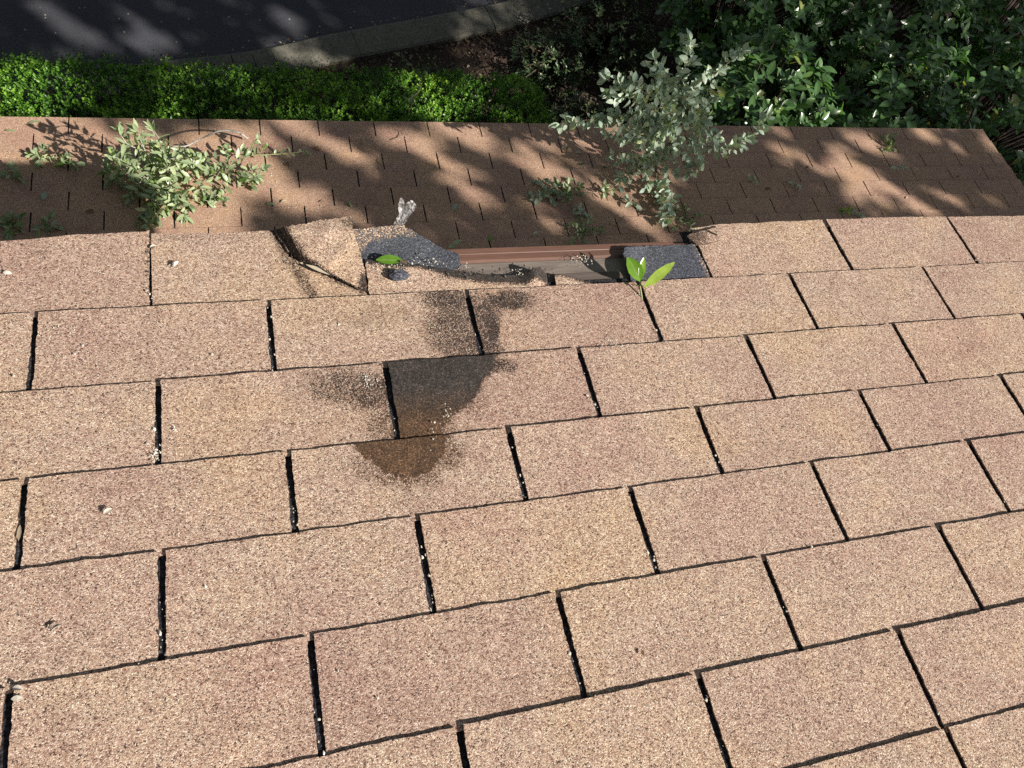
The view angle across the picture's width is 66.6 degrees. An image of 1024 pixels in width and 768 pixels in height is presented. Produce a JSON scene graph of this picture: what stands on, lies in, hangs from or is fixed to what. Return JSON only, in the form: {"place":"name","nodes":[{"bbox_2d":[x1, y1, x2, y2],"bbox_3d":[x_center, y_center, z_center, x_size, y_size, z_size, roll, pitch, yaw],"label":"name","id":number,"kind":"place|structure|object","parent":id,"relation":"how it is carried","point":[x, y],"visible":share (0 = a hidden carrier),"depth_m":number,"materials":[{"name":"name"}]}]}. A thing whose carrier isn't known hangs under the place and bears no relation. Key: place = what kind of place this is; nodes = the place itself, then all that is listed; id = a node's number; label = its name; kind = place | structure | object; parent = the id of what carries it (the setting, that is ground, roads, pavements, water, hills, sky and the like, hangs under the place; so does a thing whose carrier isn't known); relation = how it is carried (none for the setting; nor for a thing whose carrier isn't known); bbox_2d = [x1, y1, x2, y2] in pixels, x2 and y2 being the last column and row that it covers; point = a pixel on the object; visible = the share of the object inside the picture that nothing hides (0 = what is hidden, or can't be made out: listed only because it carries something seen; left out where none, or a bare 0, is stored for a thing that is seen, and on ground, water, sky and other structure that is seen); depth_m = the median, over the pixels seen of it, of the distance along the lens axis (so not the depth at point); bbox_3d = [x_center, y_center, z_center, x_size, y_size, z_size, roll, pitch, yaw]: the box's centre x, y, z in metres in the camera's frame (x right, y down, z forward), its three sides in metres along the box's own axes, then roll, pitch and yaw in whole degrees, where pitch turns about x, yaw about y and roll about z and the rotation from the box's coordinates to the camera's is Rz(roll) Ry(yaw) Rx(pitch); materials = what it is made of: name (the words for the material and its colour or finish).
{"place":"outdoors","nodes":[
{"label":"outdoors","id":0,"kind":"place"},
{"bbox_2d":[0,0,506,78],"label":"driveway","id":1,"kind":"structure","parent":0,"point":[176,29],"depth_m":7.00,"materials":[{"name":"grey asphalt"}]},
{"bbox_2d":[166,0,497,56],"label":"driveway litter","id":2,"kind":"object","parent":1,"relation":"on","point":[343,27],"visible":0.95,"depth_m":7.42,"materials":[{"name":"brown plant"}]},
{"bbox_2d":[5,0,1023,174],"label":"ground","id":3,"kind":"structure","parent":0,"point":[381,61],"depth_m":7.91,"materials":[{"name":"soil"}]},
{"bbox_2d":[0,45,556,124],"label":"boxwood hedge","id":4,"kind":"object","parent":3,"relation":"on","point":[9,92],"visible":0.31,"depth_m":6.12,"materials":[{"name":"green plant"}]},
{"bbox_2d":[395,51,430,117],"bbox_3d":[-0.773,-2.406,6.191,0.286,0.523,0.263,-33,85,-22],"label":"seedling","id":5,"kind":"object","parent":4,"relation":"in","point":[411,100],"visible":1,"depth_m":6.21,"materials":[{"name":"green plant"}]},
{"bbox_2d":[0,0,604,114],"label":"kerb","id":6,"kind":"structure","parent":3,"relation":"on","point":[373,41],"depth_m":7.48,"materials":[{"name":"concrete"}]},
{"bbox_2d":[0,116,1023,767],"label":"shingle roof","id":7,"kind":"structure","parent":3,"relation":"on","point":[896,414],"depth_m":1.09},
{"bbox_2d":[0,210,25,240],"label":"leaf sprig","id":8,"kind":"object","parent":7,"relation":"on","point":[8,232],"visible":0.99,"depth_m":3.49,"materials":[{"name":"green plant"}]},
{"bbox_2d":[0,160,26,184],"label":"leaf sprig","id":9,"kind":"object","parent":7,"relation":"on","point":[15,173],"visible":1,"depth_m":3.63,"materials":[{"name":"green plant"}]},
{"bbox_2d":[11,695,22,700],"bbox_3d":[-0.512,0.325,0.806,0.011,0.002,0.006,-5,75,-17],"label":"seed husk","id":10,"kind":"object","parent":7,"relation":"on","point":[16,698],"visible":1,"depth_m":0.81,"materials":[{"name":"beige plant"}]},
{"bbox_2d":[12,685,22,689],"bbox_3d":[-0.514,0.316,0.810,0.011,0.005,0.006,-5,75,-17],"label":"seed husk","id":11,"kind":"object","parent":7,"relation":"on","point":[17,687],"visible":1,"depth_m":0.81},
{"bbox_2d":[17,525,20,540],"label":"fallen leaf","id":12,"kind":"object","parent":7,"relation":"on","point":[19,532],"visible":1,"depth_m":0.90,"materials":[{"name":"beige plant"}]},
{"bbox_2d":[24,143,56,167],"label":"leaf sprig","id":13,"kind":"object","parent":7,"relation":"on","point":[32,153],"visible":1,"depth_m":3.73,"materials":[{"name":"green plant"}]},
{"bbox_2d":[41,192,46,199],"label":"fallen leaf","id":14,"kind":"object","parent":7,"relation":"on","point":[43,195],"visible":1,"depth_m":3.64,"materials":[{"name":"green plant"}]},
{"bbox_2d":[31,211,63,236],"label":"leaf sprig","id":15,"kind":"object","parent":7,"relation":"on","point":[45,219],"visible":1,"depth_m":3.53,"materials":[{"name":"green plant"}]},
{"bbox_2d":[54,152,86,171],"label":"leaf sprig","id":16,"kind":"object","parent":7,"relation":"on","point":[68,161],"visible":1,"depth_m":3.74,"materials":[{"name":"green plant"}]},
{"bbox_2d":[103,508,111,513],"bbox_3d":[-0.484,0.152,0.932,0.010,0.003,0.007,-5,75,-17],"label":"seed husk","id":17,"kind":"object","parent":7,"relation":"on","point":[107,510],"visible":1,"depth_m":0.93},
{"bbox_2d":[134,212,157,230],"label":"leaf sprig","id":18,"kind":"object","parent":7,"relation":"on","point":[147,220],"visible":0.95,"depth_m":3.64,"materials":[{"name":"green plant"}]},
{"bbox_2d":[96,118,247,227],"bbox_3d":[-1.550,-1.021,3.692,0.755,0.470,0.464,-23,81,-20],"label":"fallen branch","id":19,"kind":"object","parent":7,"relation":"on","point":[163,156],"visible":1,"depth_m":3.69,"materials":[{"name":"green plant"}]},
{"bbox_2d":[208,195,230,206],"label":"leaf sprig","id":20,"kind":"object","parent":7,"relation":"on","point":[225,199],"visible":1,"depth_m":3.80,"materials":[{"name":"green plant"}]},
{"bbox_2d":[195,142,271,195],"bbox_3d":[-1.370,-1.070,3.853,0.347,0.208,0.232,-13,78,-19],"label":"fallen branch","id":21,"kind":"object","parent":7,"relation":"on","point":[225,167],"visible":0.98,"depth_m":3.85,"materials":[{"name":"green plant"}]},
{"bbox_2d":[238,133,311,160],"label":"fallen twig","id":22,"kind":"object","parent":7,"relation":"on","point":[266,145],"visible":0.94,"depth_m":3.94,"materials":[{"name":"green plant"}]},
{"bbox_2d":[306,264,329,274],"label":"fallen leaf","id":23,"kind":"object","parent":7,"relation":"on","point":[316,268],"visible":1,"depth_m":1.20,"materials":[{"name":"beige plant"}]},
{"bbox_2d":[376,254,401,263],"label":"fallen leaf","id":24,"kind":"object","parent":7,"relation":"on","point":[389,259],"visible":1,"depth_m":1.24,"materials":[{"name":"green plant"}]},
{"bbox_2d":[387,269,409,280],"bbox_3d":[-0.180,-0.172,1.235,0.035,0.020,0.020,-18,79,-20],"label":"asphalt lump","id":25,"kind":"object","parent":7,"relation":"on","point":[398,274],"visible":1,"depth_m":1.23,"materials":[{"name":"stone"}]},
{"bbox_2d":[146,221,689,301],"bbox_3d":[-0.080,-0.205,1.288,0.969,0.064,0.174,0,74,-16],"label":"dark debris","id":26,"kind":"object","parent":7,"relation":"on","point":[388,270],"visible":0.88,"depth_m":1.26,"materials":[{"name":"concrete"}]},
{"bbox_2d":[0,227,1013,766],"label":"pale debris flakes","id":27,"kind":"object","parent":7,"relation":"on","point":[432,431],"visible":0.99,"depth_m":1.09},
{"bbox_2d":[0,119,1016,242],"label":"pale crumbs","id":28,"kind":"object","parent":7,"relation":"attached to","point":[482,189],"visible":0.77,"depth_m":4.32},
{"bbox_2d":[526,178,565,206],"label":"leaf sprig","id":29,"kind":"object","parent":7,"relation":"on","point":[548,192],"visible":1,"depth_m":4.31,"materials":[{"name":"green plant"}]},
{"bbox_2d":[552,177,585,203],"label":"leaf sprig","id":30,"kind":"object","parent":7,"relation":"on","point":[570,193],"visible":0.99,"depth_m":4.37,"materials":[{"name":"green plant"}]},
{"bbox_2d":[572,202,589,216],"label":"leaf sprig","id":31,"kind":"object","parent":7,"relation":"on","point":[579,210],"visible":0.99,"depth_m":4.30,"materials":[{"name":"green plant"}]},
{"bbox_2d":[564,214,605,244],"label":"leaf sprig","id":32,"kind":"object","parent":7,"relation":"on","point":[575,225],"visible":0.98,"depth_m":4.22,"materials":[{"name":"green plant"}]},
{"bbox_2d":[600,179,618,199],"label":"leaf sprig","id":33,"kind":"object","parent":7,"relation":"on","point":[604,188],"visible":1,"depth_m":4.42,"materials":[{"name":"green plant"}]},
{"bbox_2d":[623,194,641,209],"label":"leaf sprig","id":34,"kind":"object","parent":7,"relation":"on","point":[627,199],"visible":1,"depth_m":4.43,"materials":[{"name":"green plant"}]},
{"bbox_2d":[626,257,674,298],"bbox_3d":[0.227,-0.177,1.313,0.079,0.041,0.064,12,71,-12],"label":"sprout","id":35,"kind":"object","parent":7,"relation":"on","point":[636,269],"visible":1,"depth_m":1.31,"materials":[{"name":"green plant"}]},
{"bbox_2d":[549,29,774,226],"bbox_3d":[0.885,-1.293,4.145,1.335,0.917,0.683,-5,75,-17],"label":"oak branch","id":36,"kind":"object","parent":7,"relation":"on","point":[653,126],"visible":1,"depth_m":4.17,"materials":[{"name":"green plant"}]},
{"bbox_2d":[668,203,704,231],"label":"leaf sprig","id":37,"kind":"object","parent":7,"relation":"on","point":[688,222],"visible":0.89,"depth_m":4.44,"materials":[{"name":"green plant"}]},
{"bbox_2d":[747,174,758,183],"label":"leaf sprig","id":38,"kind":"object","parent":7,"relation":"on","point":[754,179],"visible":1,"depth_m":4.75,"materials":[{"name":"green plant"}]},
{"bbox_2d":[787,180,800,190],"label":"leaf sprig","id":39,"kind":"object","parent":7,"relation":"on","point":[790,182],"visible":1,"depth_m":4.82,"materials":[{"name":"green plant"}]},
{"bbox_2d":[838,206,852,215],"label":"leaf sprig","id":40,"kind":"object","parent":7,"relation":"on","point":[843,210],"visible":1,"depth_m":4.79,"materials":[{"name":"green plant"}]},
{"bbox_2d":[852,209,865,217],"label":"leaf sprig","id":41,"kind":"object","parent":7,"relation":"on","point":[861,214],"visible":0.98,"depth_m":4.79,"materials":[{"name":"green plant"}]},
{"bbox_2d":[881,133,897,152],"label":"leaf sprig","id":42,"kind":"object","parent":7,"relation":"on","point":[888,147],"visible":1,"depth_m":5.25,"materials":[{"name":"green plant"}]},
{"bbox_2d":[891,164,907,170],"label":"leaf sprig","id":43,"kind":"object","parent":7,"relation":"on","point":[895,167],"visible":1,"depth_m":5.13,"materials":[{"name":"green plant"}]},
{"bbox_2d":[507,21,592,100],"bbox_3d":[0.373,-3.187,7.696,0.873,0.468,0.849,-5,75,-17],"label":"plant","id":44,"kind":"object","parent":3,"relation":"on","point":[554,73],"visible":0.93,"depth_m":7.63,"materials":[{"name":"green plant"}]},
{"bbox_2d":[547,90,627,125],"bbox_3d":[0.703,-2.311,7.378,0.916,0.742,0.927,-26,82,-21],"label":"plant","id":45,"kind":"object","parent":3,"relation":"on","point":[581,114],"visible":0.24,"depth_m":7.32,"materials":[{"name":"green plant"}]},
{"bbox_2d":[553,0,661,77],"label":"plant","id":46,"kind":"object","parent":3,"relation":"on","point":[602,51],"visible":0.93,"depth_m":7.74,"materials":[{"name":"green plant"}]},
{"bbox_2d":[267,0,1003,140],"bbox_3d":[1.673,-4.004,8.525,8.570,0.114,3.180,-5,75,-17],"label":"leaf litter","id":47,"kind":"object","parent":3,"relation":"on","point":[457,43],"visible":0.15,"depth_m":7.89,"materials":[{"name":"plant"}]},
{"bbox_2d":[620,0,662,9],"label":"plant","id":48,"kind":"object","parent":3,"relation":"on","point":[624,2],"visible":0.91,"depth_m":7.92,"materials":[{"name":"green plant"}]},
{"bbox_2d":[655,0,847,90],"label":"glossy shrub","id":49,"kind":"object","parent":3,"relation":"on","point":[711,44],"visible":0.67,"depth_m":7.38,"materials":[{"name":"green plant"}]},
{"bbox_2d":[669,28,859,127],"bbox_3d":[2.161,-2.301,7.187,1.732,1.840,1.736,-5,75,-17],"label":"glossy shrub","id":50,"kind":"object","parent":3,"relation":"on","point":[778,103],"visible":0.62,"depth_m":6.65,"materials":[{"name":"green plant"}]},
{"bbox_2d":[788,25,982,128],"bbox_3d":[3.525,-2.498,7.572,1.777,1.940,1.875,-5,75,-17],"label":"glossy shrub","id":51,"kind":"object","parent":3,"relation":"on","point":[896,93],"visible":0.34,"depth_m":7.08,"materials":[{"name":"green plant"}]},
{"bbox_2d":[794,0,985,113],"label":"glossy shrub","id":52,"kind":"object","parent":3,"relation":"on","point":[926,15],"visible":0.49,"depth_m":7.71,"materials":[{"name":"green plant"}]},
{"bbox_2d":[912,24,1023,185],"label":"glossy shrub","id":53,"kind":"object","parent":3,"relation":"on","point":[1005,113],"visible":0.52,"depth_m":7.47,"materials":[{"name":"green plant"}]},
{"bbox_2d":[929,0,1023,114],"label":"glossy shrub","id":54,"kind":"object","parent":3,"relation":"on","point":[993,11],"visible":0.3,"depth_m":8.03,"materials":[{"name":"green plant"}]},
{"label":"fallen leaf","id":55,"kind":"object","parent":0,"visible":0},
{"bbox_2d":[452,239,460,244],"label":"fallen leaf","id":56,"kind":"object","parent":55,"relation":"on","point":[458,241],"visible":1,"depth_m":3.99,"materials":[{"name":"green plant"}]}
]}

